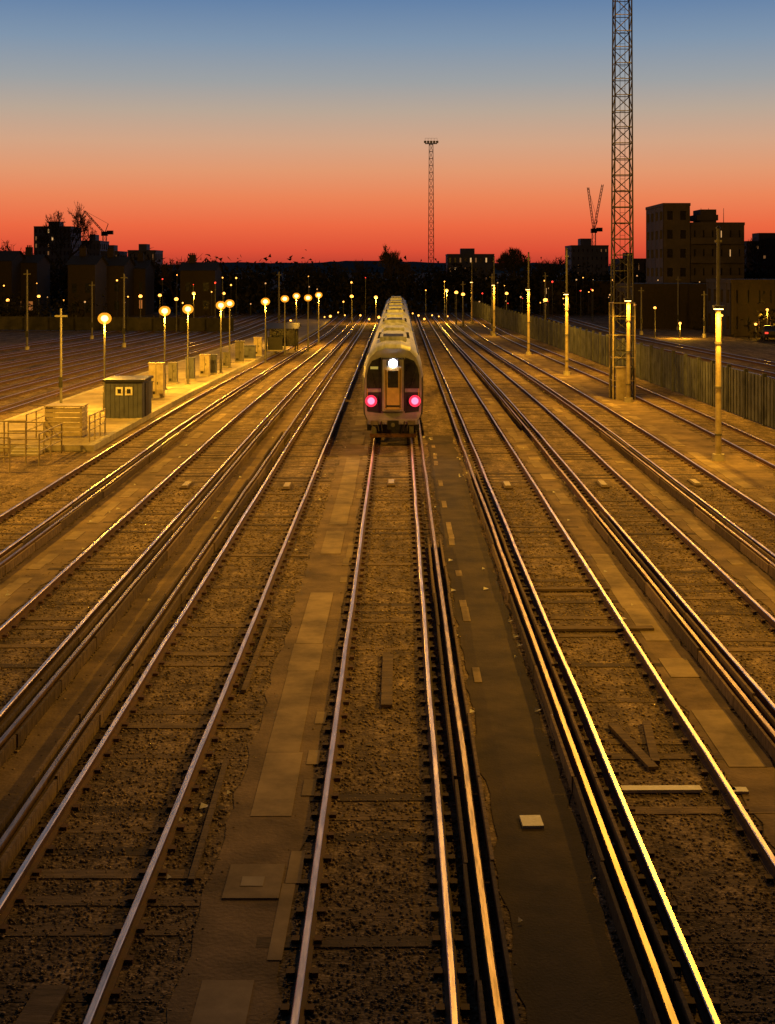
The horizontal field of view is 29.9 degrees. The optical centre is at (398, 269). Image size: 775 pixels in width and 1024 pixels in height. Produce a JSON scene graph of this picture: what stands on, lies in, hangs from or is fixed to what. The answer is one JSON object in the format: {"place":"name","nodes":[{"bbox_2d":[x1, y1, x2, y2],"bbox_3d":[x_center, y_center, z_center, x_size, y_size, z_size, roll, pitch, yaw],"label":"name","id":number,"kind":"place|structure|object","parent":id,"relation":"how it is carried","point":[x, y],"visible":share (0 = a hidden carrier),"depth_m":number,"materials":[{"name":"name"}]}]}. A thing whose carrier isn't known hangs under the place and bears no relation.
{"place":"outdoors","nodes":[
{"label":"outdoors","id":0,"kind":"place"},
{"bbox_2d":[0,336,309,514],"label":"cess path","id":1,"kind":"structure","parent":0,"point":[53,478],"depth_m":55.07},
{"bbox_2d":[0,336,335,623],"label":"cess path","id":2,"kind":"structure","parent":0,"point":[145,480],"depth_m":41.87,"materials":[{"name":"gravel"}]},
{"bbox_2d":[0,336,353,820],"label":"cess path","id":3,"kind":"structure","parent":0,"point":[51,725],"depth_m":26.77,"materials":[{"name":"gravel"}]},
{"bbox_2d":[167,383,371,1023],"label":"cess path","id":4,"kind":"structure","parent":0,"point":[224,941],"depth_m":17.62,"materials":[{"name":"gravel"}]},
{"bbox_2d":[222,864,284,899],"bbox_3d":[-1.610,6.842,16.250,0.620,0.036,0.900,0,0,0],"label":"access hatch","id":5,"kind":"object","parent":4,"relation":"on","point":[253,881],"visible":1,"depth_m":16.20,"materials":[{"name":"concrete"}]},
{"bbox_2d":[191,435,364,1023],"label":"concrete walkway","id":6,"kind":"structure","parent":4,"relation":"on","point":[223,1002],"depth_m":21.53,"materials":[{"name":"concrete"}]},
{"bbox_2d":[351,397,365,435],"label":"concrete walkway","id":7,"kind":"structure","parent":4,"relation":"on","point":[360,413],"depth_m":65.49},
{"bbox_2d":[3,275,699,321],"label":"distant town lights","id":8,"kind":"object","parent":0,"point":[425,300],"visible":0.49,"depth_m":198.32,"materials":[{"name":"metal"}]},
{"bbox_2d":[0,0,774,265],"label":"sky","id":9,"kind":"structure","parent":0,"point":[254,130],"materials":[{"name":"orange"}]},
{"bbox_2d":[166,261,610,272],"bbox_3d":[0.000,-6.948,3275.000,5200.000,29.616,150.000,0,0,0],"label":"hills","id":10,"kind":"structure","parent":0,"point":[418,265],"depth_m":3294.82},
{"bbox_2d":[43,273,774,345],"bbox_3d":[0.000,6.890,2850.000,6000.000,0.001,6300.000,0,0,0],"label":"ground","id":11,"kind":"structure","parent":0,"point":[770,341],"depth_m":252.28,"materials":[{"name":"soil"}]},
{"bbox_2d":[0,253,23,315],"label":"walls","id":12,"kind":"structure","parent":11,"relation":"on","point":[10,274],"depth_m":205.00,"materials":[{"name":"brick"}]},
{"bbox_2d":[0,251,25,260],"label":"roof","id":13,"kind":"structure","parent":12,"relation":"on","point":[8,255],"depth_m":207.35,"materials":[{"name":"tile"}]},
{"bbox_2d":[21,256,49,316],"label":"walls","id":14,"kind":"structure","parent":11,"relation":"on","point":[39,271],"depth_m":210.40,"materials":[{"name":"brick"}]},
{"bbox_2d":[34,221,80,283],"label":"office block","id":15,"kind":"structure","parent":11,"relation":"on","point":[49,253],"depth_m":599.97,"materials":[{"name":"brown concrete"}]},
{"bbox_2d":[37,200,96,272],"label":"bare tree","id":16,"kind":"object","parent":11,"relation":"on","point":[77,223],"visible":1,"depth_m":328.38,"materials":[{"name":"black plant"}]},
{"bbox_2d":[81,235,108,255],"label":"office block","id":17,"kind":"structure","parent":11,"relation":"on","point":[96,247],"depth_m":499.99,"materials":[{"name":"black glass"}]},
{"bbox_2d":[0,315,192,351],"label":"railway track","id":18,"kind":"structure","parent":11,"relation":"on","point":[43,342],"depth_m":138.91,"materials":[{"name":"metal"}]},
{"bbox_2d":[0,314,227,361],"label":"railway track","id":19,"kind":"structure","parent":11,"relation":"on","point":[28,353],"depth_m":129.79,"materials":[{"name":"metal"}]},
{"bbox_2d":[0,314,249,372],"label":"railway track","id":20,"kind":"structure","parent":11,"relation":"on","point":[74,353],"depth_m":120.70,"materials":[{"name":"metal"}]},
{"bbox_2d":[0,313,269,384],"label":"railway track","id":21,"kind":"structure","parent":11,"relation":"on","point":[82,361],"depth_m":111.89,"materials":[{"name":"metal"}]},
{"bbox_2d":[127,244,162,290],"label":"office block","id":22,"kind":"structure","parent":11,"relation":"on","point":[158,254],"depth_m":420.69,"materials":[{"name":"black concrete"}]},
{"bbox_2d":[0,313,292,404],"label":"railway track","id":23,"kind":"structure","parent":11,"relation":"on","point":[158,353],"depth_m":103.62,"materials":[{"name":"metal"}]},
{"bbox_2d":[0,313,307,417],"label":"railway track","id":24,"kind":"structure","parent":11,"relation":"on","point":[52,395],"depth_m":88.49,"materials":[{"name":"metal"}]},
{"bbox_2d":[0,319,329,451],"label":"platform","id":25,"kind":"structure","parent":11,"relation":"on","point":[179,392],"depth_m":72.17,"materials":[{"name":"concrete"}]},
{"bbox_2d":[55,309,66,407],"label":"utility pole","id":26,"kind":"object","parent":25,"relation":"on","point":[60,377],"visible":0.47,"depth_m":69.95,"materials":[{"name":"wood"}]},
{"bbox_2d":[44,403,88,437],"bbox_3d":[-13.244,6.010,58.000,1.538,1.260,1.100,0,0,0],"label":"slatted storage bin","id":27,"kind":"object","parent":25,"relation":"on","point":[72,429],"visible":0.92,"depth_m":57.50,"materials":[{"name":"beige paint"}]},
{"bbox_2d":[89,408,105,441],"bbox_3d":[-11.900,6.126,57.500,0.060,1.028,3.060,0,0,0],"label":"handrail","id":28,"kind":"object","parent":25,"relation":"on","point":[99,419],"visible":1,"depth_m":57.78,"materials":[{"name":"metal"}]},
{"bbox_2d":[98,313,111,411],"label":"street lamp","id":29,"kind":"object","parent":25,"relation":"on","point":[104,318],"visible":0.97,"depth_m":68.00,"materials":[{"name":"metal"}]},
{"bbox_2d":[102,376,153,417],"bbox_3d":[-12.285,5.775,66.200,1.850,1.730,2.600,0,0,0],"label":"equipment hut","id":30,"kind":"object","parent":25,"relation":"on","point":[128,396],"visible":0.98,"depth_m":65.00,"materials":[{"name":"metal"}]},
{"bbox_2d":[148,362,165,397],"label":"relay cabinet","id":31,"kind":"object","parent":25,"relation":"on","point":[157,370],"visible":0.8,"depth_m":75.45,"materials":[{"name":"metal"}]},
{"bbox_2d":[159,306,169,389],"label":"street lamp","id":32,"kind":"object","parent":25,"relation":"on","point":[164,311],"visible":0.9,"depth_m":80.39,"materials":[{"name":"metal"}]},
{"bbox_2d":[167,362,178,383],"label":"relay cabinet","id":33,"kind":"object","parent":25,"relation":"on","point":[172,372],"visible":1,"depth_m":84.41,"materials":[{"name":"metal"}]},
{"bbox_2d":[182,304,192,384],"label":"street lamp","id":34,"kind":"object","parent":25,"relation":"on","point":[187,309],"visible":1,"depth_m":84.24,"materials":[{"name":"metal"}]},
{"bbox_2d":[199,354,210,375],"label":"relay cabinet","id":35,"kind":"object","parent":25,"relation":"on","point":[204,364],"visible":1,"depth_m":90.55,"materials":[{"name":"metal"}]},
{"bbox_2d":[216,301,225,373],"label":"street lamp","id":36,"kind":"object","parent":25,"relation":"on","point":[220,305],"visible":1,"depth_m":93.11,"materials":[{"name":"metal"}]},
{"bbox_2d":[234,341,244,362],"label":"relay cabinet","id":37,"kind":"object","parent":25,"relation":"on","point":[239,351],"visible":1,"depth_m":103.75,"materials":[{"name":"metal"}]},
{"bbox_2d":[244,345,255,359],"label":"relay cabinet","id":38,"kind":"object","parent":25,"relation":"on","point":[249,352],"visible":0.82,"depth_m":107.10,"materials":[{"name":"metal"}]},
{"bbox_2d":[267,337,282,350],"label":"relay cabinet","id":39,"kind":"object","parent":25,"relation":"on","point":[275,343],"visible":1,"depth_m":118.57,"materials":[{"name":"metal"}]},
{"bbox_2d":[263,323,300,351],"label":"platform shelter","id":40,"kind":"object","parent":25,"relation":"on","point":[291,332],"visible":0.82,"depth_m":120.95,"materials":[{"name":"metal"}]},
{"bbox_2d":[0,313,352,578],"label":"railway track","id":41,"kind":"structure","parent":11,"relation":"on","point":[17,552],"depth_m":49.13,"materials":[{"name":"metal"}]},
{"bbox_2d":[0,314,367,767],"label":"railway track","id":42,"kind":"structure","parent":11,"relation":"on","point":[28,705],"depth_m":32.18,"materials":[{"name":"metal"}]},
{"bbox_2d":[0,314,381,1023],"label":"railway track","id":43,"kind":"structure","parent":11,"relation":"on","point":[28,810],"depth_m":20.65,"materials":[{"name":"metal"}]},
{"bbox_2d":[0,312,774,1023],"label":"ballast bed","id":44,"kind":"object","parent":11,"relation":"on","point":[32,472],"visible":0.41,"depth_m":23.53,"materials":[{"name":"gravel"}]},
{"bbox_2d":[0,420,26,462],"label":"handrail","id":45,"kind":"object","parent":44,"relation":"on","point":[4,432],"visible":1,"depth_m":51.48,"materials":[{"name":"metal"}]},
{"bbox_2d":[8,446,42,455],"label":"steps","id":46,"kind":"structure","parent":44,"relation":"on","point":[20,451],"depth_m":54.04,"materials":[{"name":"concrete"}]},
{"bbox_2d":[23,270,30,349],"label":"utility pole","id":47,"kind":"object","parent":44,"relation":"on","point":[26,331],"visible":0.83,"depth_m":122.43,"materials":[{"name":"wood"}]},
{"bbox_2d":[7,422,61,452],"bbox_3d":[-13.600,6.271,54.400,2.060,1.178,0.060,0,0,0],"label":"handrail","id":48,"kind":"object","parent":44,"relation":"on","point":[8,430],"visible":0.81,"depth_m":54.38,"materials":[{"name":"metal"}]},
{"bbox_2d":[15,984,68,1023],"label":"timber board","id":49,"kind":"object","parent":44,"relation":"on","point":[43,1004],"visible":1,"depth_m":13.43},
{"bbox_2d":[38,423,61,464],"bbox_3d":[-12.600,6.296,52.700,0.060,1.128,3.460,0,0,0],"label":"handrail","id":50,"kind":"object","parent":44,"relation":"on","point":[50,438],"visible":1,"depth_m":52.56,"materials":[{"name":"metal"}]},
{"bbox_2d":[68,258,106,316],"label":"walls","id":51,"kind":"structure","parent":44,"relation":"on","point":[80,275],"depth_m":200.00,"materials":[{"name":"brick"}]},
{"bbox_2d":[65,256,108,264],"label":"roof","id":52,"kind":"structure","parent":51,"relation":"on","point":[83,260],"depth_m":201.60,"materials":[{"name":"stone"}]},
{"bbox_2d":[0,315,233,332],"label":"lineside fence","id":53,"kind":"object","parent":44,"relation":"on","point":[76,323],"visible":0.9,"depth_m":161.40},
{"bbox_2d":[107,259,133,316],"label":"walls","id":54,"kind":"structure","parent":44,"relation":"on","point":[114,273],"depth_m":212.00,"materials":[{"name":"brick"}]},
{"bbox_2d":[104,257,135,265],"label":"roof","id":55,"kind":"structure","parent":54,"relation":"on","point":[117,261],"depth_m":214.05,"materials":[{"name":"stone"}]},
{"bbox_2d":[0,370,285,605],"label":"cable trough","id":56,"kind":"object","parent":44,"relation":"on","point":[13,587],"visible":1,"depth_m":39.97,"materials":[{"name":"concrete"}]},
{"bbox_2d":[134,262,153,314],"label":"walls","id":57,"kind":"structure","parent":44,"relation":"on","point":[145,277],"depth_m":220.16,"materials":[{"name":"brick"}]},
{"bbox_2d":[158,259,183,312],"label":"bare tree","id":58,"kind":"object","parent":44,"relation":"on","point":[164,267],"visible":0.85,"depth_m":229.54,"materials":[{"name":"brown plant"}]},
{"bbox_2d":[180,265,221,315],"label":"walls","id":59,"kind":"structure","parent":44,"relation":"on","point":[197,278],"depth_m":215.00,"materials":[{"name":"brick"}]},
{"bbox_2d":[185,282,208,308],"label":"windows","id":60,"kind":"structure","parent":59,"relation":"attached to","point":[188,286],"depth_m":214.97,"materials":[{"name":"black glass"}]},
{"bbox_2d":[178,262,222,269],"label":"roof","id":61,"kind":"structure","parent":59,"relation":"on","point":[200,266],"depth_m":217.23,"materials":[{"name":"stone"}]},
{"bbox_2d":[188,758,228,882],"bbox_3d":[-2.350,6.815,18.200,0.070,0.050,4.000,0,0,-1],"label":"timber board","id":62,"kind":"object","parent":44,"relation":"on","point":[203,837],"visible":1,"depth_m":17.82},
{"bbox_2d":[241,616,272,692],"bbox_3d":[-2.500,6.815,26.000,0.080,0.050,5.000,0,0,0],"label":"timber board","id":63,"kind":"object","parent":44,"relation":"on","point":[255,658],"visible":1,"depth_m":25.58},
{"bbox_2d":[260,441,370,1023],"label":"cable trough","id":64,"kind":"object","parent":44,"relation":"on","point":[283,912],"visible":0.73,"depth_m":16.34,"materials":[{"name":"concrete"}]},
{"bbox_2d":[5,436,726,921],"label":"litter","id":65,"kind":"object","parent":44,"relation":"on","point":[439,674],"visible":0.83,"depth_m":26.44,"materials":[{"name":"white paint"}]},
{"bbox_2d":[381,654,392,707],"bbox_3d":[-0.180,6.815,24.200,0.180,0.050,3.000,0,0,0],"label":"timber board","id":66,"kind":"object","parent":44,"relation":"on","point":[387,685],"visible":1,"depth_m":23.97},
{"bbox_2d":[425,411,481,682],"bbox_3d":[1.351,6.857,47.196,0.184,0.045,46.191,0,0,0],"label":"cable trough","id":67,"kind":"object","parent":44,"relation":"on","point":[466,617],"visible":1,"depth_m":32.73,"materials":[{"name":"concrete"}]},
{"bbox_2d":[454,664,469,742],"bbox_3d":[1.000,6.815,23.000,0.080,0.050,4.000,0,0,0],"label":"timber board","id":68,"kind":"object","parent":44,"relation":"on","point":[463,716],"visible":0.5,"depth_m":22.65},
{"bbox_2d":[509,587,609,591],"bbox_3d":[3.400,6.815,31.000,2.200,0.050,0.180,0,0,-2],"label":"timber board","id":69,"kind":"object","parent":44,"relation":"on","point":[528,589],"visible":0.64,"depth_m":30.94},
{"bbox_2d":[536,280,620,313],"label":"warehouse","id":70,"kind":"structure","parent":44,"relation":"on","point":[597,291],"depth_m":224.97,"materials":[{"name":"grey"}]},
{"bbox_2d":[523,625,653,631],"bbox_3d":[3.600,6.815,27.600,2.500,0.050,0.220,0,0,-2],"label":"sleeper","id":71,"kind":"object","parent":44,"relation":"on","point":[596,628],"visible":0.64,"depth_m":27.52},
{"bbox_2d":[473,301,774,427],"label":"panel fence","id":72,"kind":"object","parent":44,"relation":"on","point":[745,394],"visible":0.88,"depth_m":82.54,"materials":[{"name":"wood"}]},
{"bbox_2d":[490,340,774,507],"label":"cable trough","id":73,"kind":"object","parent":44,"relation":"on","point":[718,468],"visible":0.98,"depth_m":56.87,"materials":[{"name":"concrete"}]},
{"bbox_2d":[492,360,774,603],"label":"cable trough","id":74,"kind":"object","parent":44,"relation":"on","point":[756,581],"visible":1,"depth_m":39.33,"materials":[{"name":"concrete"}]},
{"bbox_2d":[608,723,658,769],"bbox_3d":[3.350,6.815,20.800,0.140,0.050,1.900,0,0,-9],"label":"timber board","id":75,"kind":"object","parent":44,"relation":"on","point":[632,746],"visible":1,"depth_m":20.70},
{"bbox_2d":[642,720,659,763],"bbox_3d":[3.650,6.815,21.000,0.120,0.050,1.800,0,0,6],"label":"timber board","id":76,"kind":"object","parent":44,"relation":"on","point":[651,743],"visible":1,"depth_m":20.92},
{"bbox_2d":[616,283,705,327],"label":"warehouse","id":77,"kind":"structure","parent":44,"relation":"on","point":[662,297],"depth_m":169.97,"materials":[{"name":"brown"}]},
{"bbox_2d":[620,785,748,793],"bbox_3d":[3.755,6.820,19.073,1.651,0.040,0.205,0,0,0],"label":"painted sleeper","id":78,"kind":"object","parent":44,"relation":"on","point":[665,789],"visible":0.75,"depth_m":19.01,"materials":[{"name":"white paint"}]},
{"bbox_2d":[0,288,774,338],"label":"lineside scrub","id":79,"kind":"object","parent":11,"relation":"on","point":[13,307],"visible":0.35,"depth_m":182.16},
{"bbox_2d":[256,416,519,1023],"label":"railway track","id":80,"kind":"structure","parent":11,"relation":"on","point":[448,941],"depth_m":18.21,"materials":[{"name":"metal"}]},
{"bbox_2d":[363,296,422,437],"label":"passenger train","id":81,"kind":"object","parent":80,"relation":"on","point":[392,388],"visible":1,"depth_m":56.48,"materials":[{"name":"paint"}]},
{"bbox_2d":[378,245,414,290],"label":"bare tree","id":82,"kind":"object","parent":11,"relation":"on","point":[390,260],"visible":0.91,"depth_m":230.01,"materials":[{"name":"brown plant"}]},
{"bbox_2d":[50,247,774,315],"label":"distant tree mass","id":83,"kind":"object","parent":11,"relation":"on","point":[253,293],"visible":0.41,"depth_m":230.31,"materials":[{"name":"black plant"}]},
{"bbox_2d":[424,141,437,301],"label":"lattice floodlight mast","id":84,"kind":"object","parent":11,"relation":"on","point":[430,143],"visible":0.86,"depth_m":266.53,"materials":[{"name":"metal"}]},
{"bbox_2d":[445,248,493,292],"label":"office block","id":85,"kind":"structure","parent":11,"relation":"on","point":[478,261],"depth_m":419.97,"materials":[{"name":"black concrete"}]},
{"bbox_2d":[495,247,531,308],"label":"tree","id":86,"kind":"object","parent":11,"relation":"on","point":[514,257],"visible":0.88,"depth_m":249.03,"materials":[{"name":"black plant"}]},
{"bbox_2d":[471,379,573,504],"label":"concrete walkway","id":87,"kind":"structure","parent":11,"relation":"on","point":[558,493],"depth_m":52.44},
{"bbox_2d":[524,259,557,278],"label":"bare tree","id":88,"kind":"object","parent":11,"relation":"on","point":[546,266],"visible":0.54,"depth_m":248.47,"materials":[{"name":"black plant"}]},
{"bbox_2d":[565,238,608,278],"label":"office block","id":89,"kind":"structure","parent":11,"relation":"on","point":[584,250],"depth_m":419.97,"materials":[{"name":"grey concrete"}]},
{"bbox_2d":[413,313,774,1023],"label":"railway track","id":90,"kind":"structure","parent":11,"relation":"on","point":[691,969],"depth_m":19.44,"materials":[{"name":"metal"}]},
{"bbox_2d":[587,184,603,244],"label":"tower crane","id":91,"kind":"object","parent":11,"relation":"on","point":[594,230],"visible":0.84,"depth_m":599.61,"materials":[{"name":"metal"}]},
{"bbox_2d":[426,313,774,760],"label":"railway track","id":92,"kind":"structure","parent":11,"relation":"on","point":[752,705],"depth_m":32.31,"materials":[{"name":"metal"}]},
{"bbox_2d":[440,313,774,578],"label":"railway track","id":93,"kind":"structure","parent":11,"relation":"on","point":[760,555],"depth_m":49.98,"materials":[{"name":"metal"}]},
{"bbox_2d":[464,313,774,475],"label":"railway track","id":94,"kind":"structure","parent":11,"relation":"on","point":[749,454],"depth_m":68.81,"materials":[{"name":"metal"}]},
{"bbox_2d":[612,253,645,282],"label":"office block","id":95,"kind":"structure","parent":11,"relation":"on","point":[642,262],"depth_m":339.97,"materials":[{"name":"black glass"}]},
{"bbox_2d":[530,313,774,379],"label":"railway track","id":96,"kind":"structure","parent":11,"relation":"on","point":[725,363],"depth_m":105.58,"materials":[{"name":"metal"}]},
{"bbox_2d":[546,313,774,368],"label":"railway track","id":97,"kind":"structure","parent":11,"relation":"on","point":[748,360],"depth_m":125.83,"materials":[{"name":"metal"}]},
{"bbox_2d":[645,203,744,283],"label":"concrete apartment block","id":98,"kind":"structure","parent":11,"relation":"on","point":[681,243],"depth_m":200.47,"materials":[{"name":"grey concrete"}]},
{"bbox_2d":[706,279,774,335],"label":"warehouse","id":99,"kind":"structure","parent":11,"relation":"on","point":[737,296],"depth_m":149.97,"materials":[{"name":"brown brick"}]},
{"bbox_2d":[744,233,774,278],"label":"office block","id":100,"kind":"structure","parent":11,"relation":"on","point":[769,261],"depth_m":330.00,"materials":[{"name":"black concrete"}]},
{"bbox_2d":[425,436,640,1023],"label":"cess path","id":101,"kind":"structure","parent":0,"point":[566,969],"depth_m":18.10,"materials":[{"name":"concrete"}]},
{"bbox_2d":[519,815,543,828],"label":"marker slab","id":102,"kind":"structure","parent":101,"relation":"on","point":[531,821],"depth_m":17.93,"materials":[{"name":"white paint"}]},
{"bbox_2d":[440,337,774,847],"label":"cess path","id":103,"kind":"structure","parent":0,"point":[701,693],"depth_m":25.93,"materials":[{"name":"concrete"}]},
{"bbox_2d":[591,554,766,766],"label":"concrete walkway","id":104,"kind":"structure","parent":103,"relation":"on","point":[732,745],"depth_m":24.79,"materials":[{"name":"concrete"}]},
{"bbox_2d":[459,336,774,613],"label":"cess path","id":105,"kind":"structure","parent":0,"point":[720,549],"depth_m":42.40,"materials":[{"name":"gravel"}]},
{"bbox_2d":[467,325,774,512],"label":"cess path","id":106,"kind":"structure","parent":0,"point":[744,470],"depth_m":61.17,"materials":[{"name":"gravel"}]},
{"bbox_2d":[526,290,531,354],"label":"lighting column","id":107,"kind":"structure","parent":106,"relation":"on","point":[528,352],"depth_m":116.91,"materials":[{"name":"metal"}]},
{"bbox_2d":[563,295,569,374],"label":"lighting column","id":108,"kind":"structure","parent":106,"relation":"on","point":[566,372],"depth_m":94.30,"materials":[{"name":"metal"}]},
{"bbox_2d":[609,0,635,399],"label":"lattice floodlight mast","id":109,"kind":"object","parent":106,"relation":"on","point":[619,382],"visible":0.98,"depth_m":77.03,"materials":[{"name":"metal"}]},
{"bbox_2d":[624,302,632,402],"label":"lighting column","id":110,"kind":"structure","parent":106,"relation":"on","point":[628,399],"depth_m":75.01,"materials":[{"name":"metal"}]},
{"bbox_2d":[712,310,724,460],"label":"lighting column","id":111,"kind":"structure","parent":106,"relation":"on","point":[718,455],"depth_m":52.10,"materials":[{"name":"metal"}]},
{"bbox_2d":[715,226,721,310],"bbox_3d":[11.500,-0.065,52.200,0.240,3.050,0.200,0,0,0],"label":"mast","id":112,"kind":"object","parent":111,"relation":"on","point":[718,240],"visible":1,"depth_m":52.14,"materials":[{"name":"metal"}]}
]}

